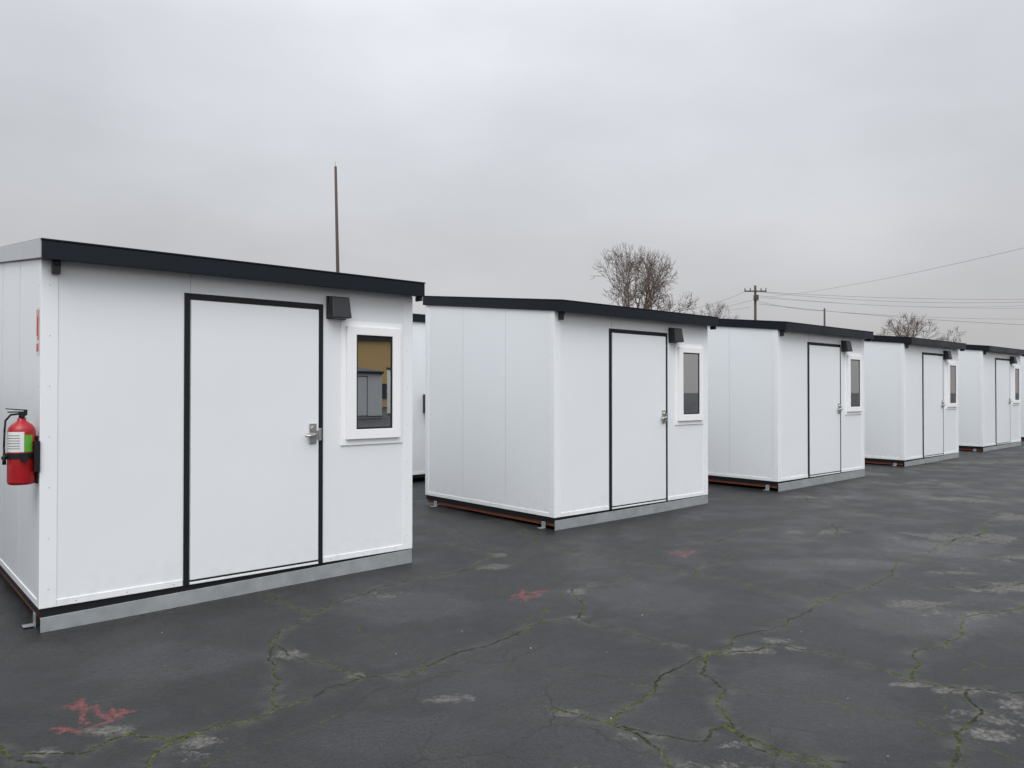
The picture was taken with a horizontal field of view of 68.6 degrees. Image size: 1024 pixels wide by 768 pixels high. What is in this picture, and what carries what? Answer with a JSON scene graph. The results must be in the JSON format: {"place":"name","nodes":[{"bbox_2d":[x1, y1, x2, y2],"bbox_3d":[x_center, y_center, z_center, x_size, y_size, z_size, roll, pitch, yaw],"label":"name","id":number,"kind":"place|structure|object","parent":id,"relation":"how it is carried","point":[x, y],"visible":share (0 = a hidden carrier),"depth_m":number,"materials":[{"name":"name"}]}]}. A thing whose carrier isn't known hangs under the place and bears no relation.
{"place":"outdoors","nodes":[
{"label":"outdoors","id":0,"kind":"place"},
{"bbox_2d":[0,440,1023,767],"bbox_3d":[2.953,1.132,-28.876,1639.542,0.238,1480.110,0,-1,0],"label":"asphalt ground","id":1,"kind":"structure","parent":0,"point":[872,616],"depth_m":4.32,"materials":[{"name":"grey asphalt"}]},
{"bbox_2d":[0,238,424,632],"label":"shelter cabin","id":2,"kind":"object","parent":1,"relation":"on","point":[209,428],"visible":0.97,"depth_m":5.38,"materials":[{"name":"metal"}]},
{"bbox_2d":[1,408,39,484],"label":"fire extinguisher","id":3,"kind":"object","parent":2,"relation":"attached to","point":[21,456],"visible":1,"depth_m":4.65,"materials":[{"name":"red metal"}]},
{"bbox_2d":[36,307,38,354],"bbox_3d":[-3.013,-0.337,4.771,0.004,0.300,0.080,1,-1,-41],"label":"extinguisher sign","id":4,"kind":"object","parent":2,"relation":"attached to","point":[37,335],"visible":1,"depth_m":4.77,"materials":[{"name":"red plastic"}]},
{"bbox_2d":[190,300,318,579],"bbox_3d":[-1.909,0.398,5.640,0.980,1.979,0.028,1,-1,-41],"label":"door leaf","id":5,"kind":"structure","parent":2,"relation":"in","point":[254,382],"depth_m":5.60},
{"bbox_2d":[346,326,400,439],"bbox_3d":[-1.153,-0.009,6.278,0.510,0.925,0.027,1,-1,-41],"label":"window frame","id":6,"kind":"structure","parent":2,"relation":"in","point":[352,432],"depth_m":6.22,"materials":[{"name":"white plastic"}]},
{"bbox_2d":[358,337,390,427],"bbox_3d":[-1.155,-0.015,6.285,0.327,0.757,0.012,1,-1,-41],"label":"window pane","id":7,"kind":"structure","parent":2,"relation":"in","point":[374,354],"depth_m":6.28,"materials":[{"name":"clear glass"}]},
{"bbox_2d":[334,164,339,271],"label":"wooden pole","id":8,"kind":"object","parent":1,"relation":"on","point":[336,224],"visible":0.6,"depth_m":42.04,"materials":[{"name":"brown wood"}]},
{"bbox_2d":[412,314,424,477],"bbox_3d":[-2.205,0.338,13.151,2.910,2.917,2.715,1,-1,-41],"label":"shelter cabin","id":9,"kind":"object","parent":1,"relation":"on","point":[418,428],"visible":0.11,"depth_m":12.17,"materials":[{"name":"metal"}]},
{"bbox_2d":[423,296,718,529],"bbox_3d":[0.749,0.302,9.754,2.910,2.917,2.600,1,-1,-41],"label":"shelter cabin","id":10,"kind":"object","parent":1,"relation":"on","point":[559,414],"visible":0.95,"depth_m":8.75,"materials":[{"name":"metal"}]},
{"bbox_2d":[612,333,665,505],"bbox_3d":[1.508,0.408,8.893,0.980,1.979,0.028,1,-1,-41],"label":"door leaf","id":11,"kind":"structure","parent":10,"relation":"in","point":[638,361],"depth_m":8.86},
{"bbox_2d":[678,347,703,420],"bbox_3d":[2.268,0.001,9.525,0.510,0.925,0.027,1,-1,-41],"label":"window frame","id":12,"kind":"structure","parent":10,"relation":"in","point":[681,416],"depth_m":9.45,"materials":[{"name":"white plastic"}]},
{"bbox_2d":[684,354,697,412],"bbox_3d":[2.267,-0.005,9.533,0.327,0.757,0.012,1,-1,-41],"label":"window pane","id":13,"kind":"structure","parent":10,"relation":"in","point":[690,360],"depth_m":9.53,"materials":[{"name":"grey glass"}]},
{"bbox_2d":[590,242,698,313],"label":"bare tree","id":14,"kind":"object","parent":1,"relation":"on","point":[649,272],"visible":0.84,"depth_m":44.67,"materials":[{"name":"brown plant"}]},
{"bbox_2d":[700,302,739,318],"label":"bare tree","id":15,"kind":"object","parent":1,"relation":"on","point":[716,313],"visible":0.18,"depth_m":61.70,"materials":[{"name":"brown plant"}]},
{"bbox_2d":[744,285,766,319],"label":"utility pole","id":16,"kind":"object","parent":1,"relation":"on","point":[755,296],"visible":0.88,"depth_m":69.97,"materials":[{"name":"brown wood"}]},
{"bbox_2d":[708,318,872,491],"bbox_3d":[4.138,0.293,12.624,2.910,2.917,2.600,1,-1,-41],"label":"shelter cabin","id":17,"kind":"object","parent":1,"relation":"on","point":[785,405],"visible":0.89,"depth_m":11.41,"materials":[{"name":"metal"}]},
{"bbox_2d":[809,345,839,474],"bbox_3d":[4.897,0.399,11.763,0.980,1.979,0.028,1,-1,-41],"label":"door leaf","id":18,"kind":"structure","parent":17,"relation":"in","point":[824,361],"depth_m":11.73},
{"bbox_2d":[847,355,862,411],"bbox_3d":[5.657,-0.008,12.395,0.510,0.925,0.027,1,-1,-41],"label":"window frame","id":19,"kind":"structure","parent":17,"relation":"in","point":[849,409],"depth_m":12.27,"materials":[{"name":"white plastic"}]},
{"bbox_2d":[851,360,858,405],"bbox_3d":[5.656,-0.014,12.403,0.327,0.757,0.012,1,-1,-41],"label":"window pane","id":20,"kind":"structure","parent":17,"relation":"in","point":[854,364],"depth_m":12.40,"materials":[{"name":"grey glass"}]},
{"bbox_2d":[879,312,942,338],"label":"bare tree","id":21,"kind":"object","parent":1,"relation":"on","point":[907,333],"visible":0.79,"depth_m":61.45,"materials":[{"name":"brown plant"}]},
{"bbox_2d":[864,335,965,466],"bbox_3d":[7.658,0.314,15.874,2.910,2.917,2.600,1,-1,-41],"label":"shelter cabin","id":22,"kind":"object","parent":1,"relation":"on","point":[911,413],"visible":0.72,"depth_m":14.53,"materials":[{"name":"metal"}]},
{"bbox_2d":[923,355,942,455],"bbox_3d":[8.417,0.420,15.013,0.980,1.979,0.028,1,-1,-41],"label":"door leaf","id":23,"kind":"structure","parent":22,"relation":"in","point":[932,365],"depth_m":14.98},
{"bbox_2d":[947,362,957,406],"bbox_3d":[9.177,0.013,15.645,0.510,0.925,0.027,1,-1,-41],"label":"window frame","id":24,"kind":"structure","parent":22,"relation":"in","point":[949,364],"depth_m":15.51,"materials":[{"name":"white plastic"}]},
{"bbox_2d":[950,366,954,401],"bbox_3d":[9.176,0.007,15.653,0.327,0.757,0.012,1,-1,-41],"label":"window pane","id":25,"kind":"structure","parent":22,"relation":"in","point":[952,368],"depth_m":15.65,"materials":[{"name":"grey glass"}]},
{"bbox_2d":[936,327,964,342],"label":"bare tree","id":26,"kind":"object","parent":1,"relation":"on","point":[946,338],"visible":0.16,"depth_m":79.58,"materials":[{"name":"brown plant"}]},
{"bbox_2d":[958,344,1023,451],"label":"shelter cabin","id":27,"kind":"object","parent":1,"relation":"on","point":[989,392],"visible":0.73,"depth_m":17.55,"materials":[{"name":"metal"}]},
{"bbox_2d":[996,360,1009,442],"bbox_3d":[11.837,0.422,18.113,0.980,1.979,0.028,1,-1,-41],"label":"door leaf","id":28,"kind":"structure","parent":27,"relation":"in","point":[1002,367],"depth_m":18.08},
{"bbox_2d":[1013,366,1020,402],"bbox_3d":[12.597,0.014,18.746,0.510,0.925,0.027,1,-1,-41],"label":"window frame","id":29,"kind":"structure","parent":27,"relation":"in","point":[1014,367],"depth_m":18.63,"materials":[{"name":"white plastic"}]},
{"bbox_2d":[1015,369,1018,398],"bbox_3d":[12.596,0.008,18.753,0.327,0.757,0.012,1,-1,-41],"label":"window pane","id":30,"kind":"structure","parent":27,"relation":"in","point":[1016,370],"depth_m":18.76,"materials":[{"name":"grey glass"}]},
{"bbox_2d":[1020,355,1023,439],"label":"shelter cabin","id":31,"kind":"object","parent":1,"relation":"on","point":[1022,394],"depth_m":20.59,"materials":[{"name":"metal"}]},
{"bbox_2d":[0,0,1023,349],"label":"sky","id":32,"kind":"structure","parent":0,"point":[478,148],"materials":[{"name":"grey"}]},
{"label":"utility pole","id":33,"kind":"object","parent":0,"visible":0},
{"bbox_2d":[683,248,1021,324],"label":"power lines","id":34,"kind":"object","parent":33,"relation":"attached to","point":[869,300],"visible":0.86,"depth_m":70.81,"materials":[{"name":"black metal"}]}
]}

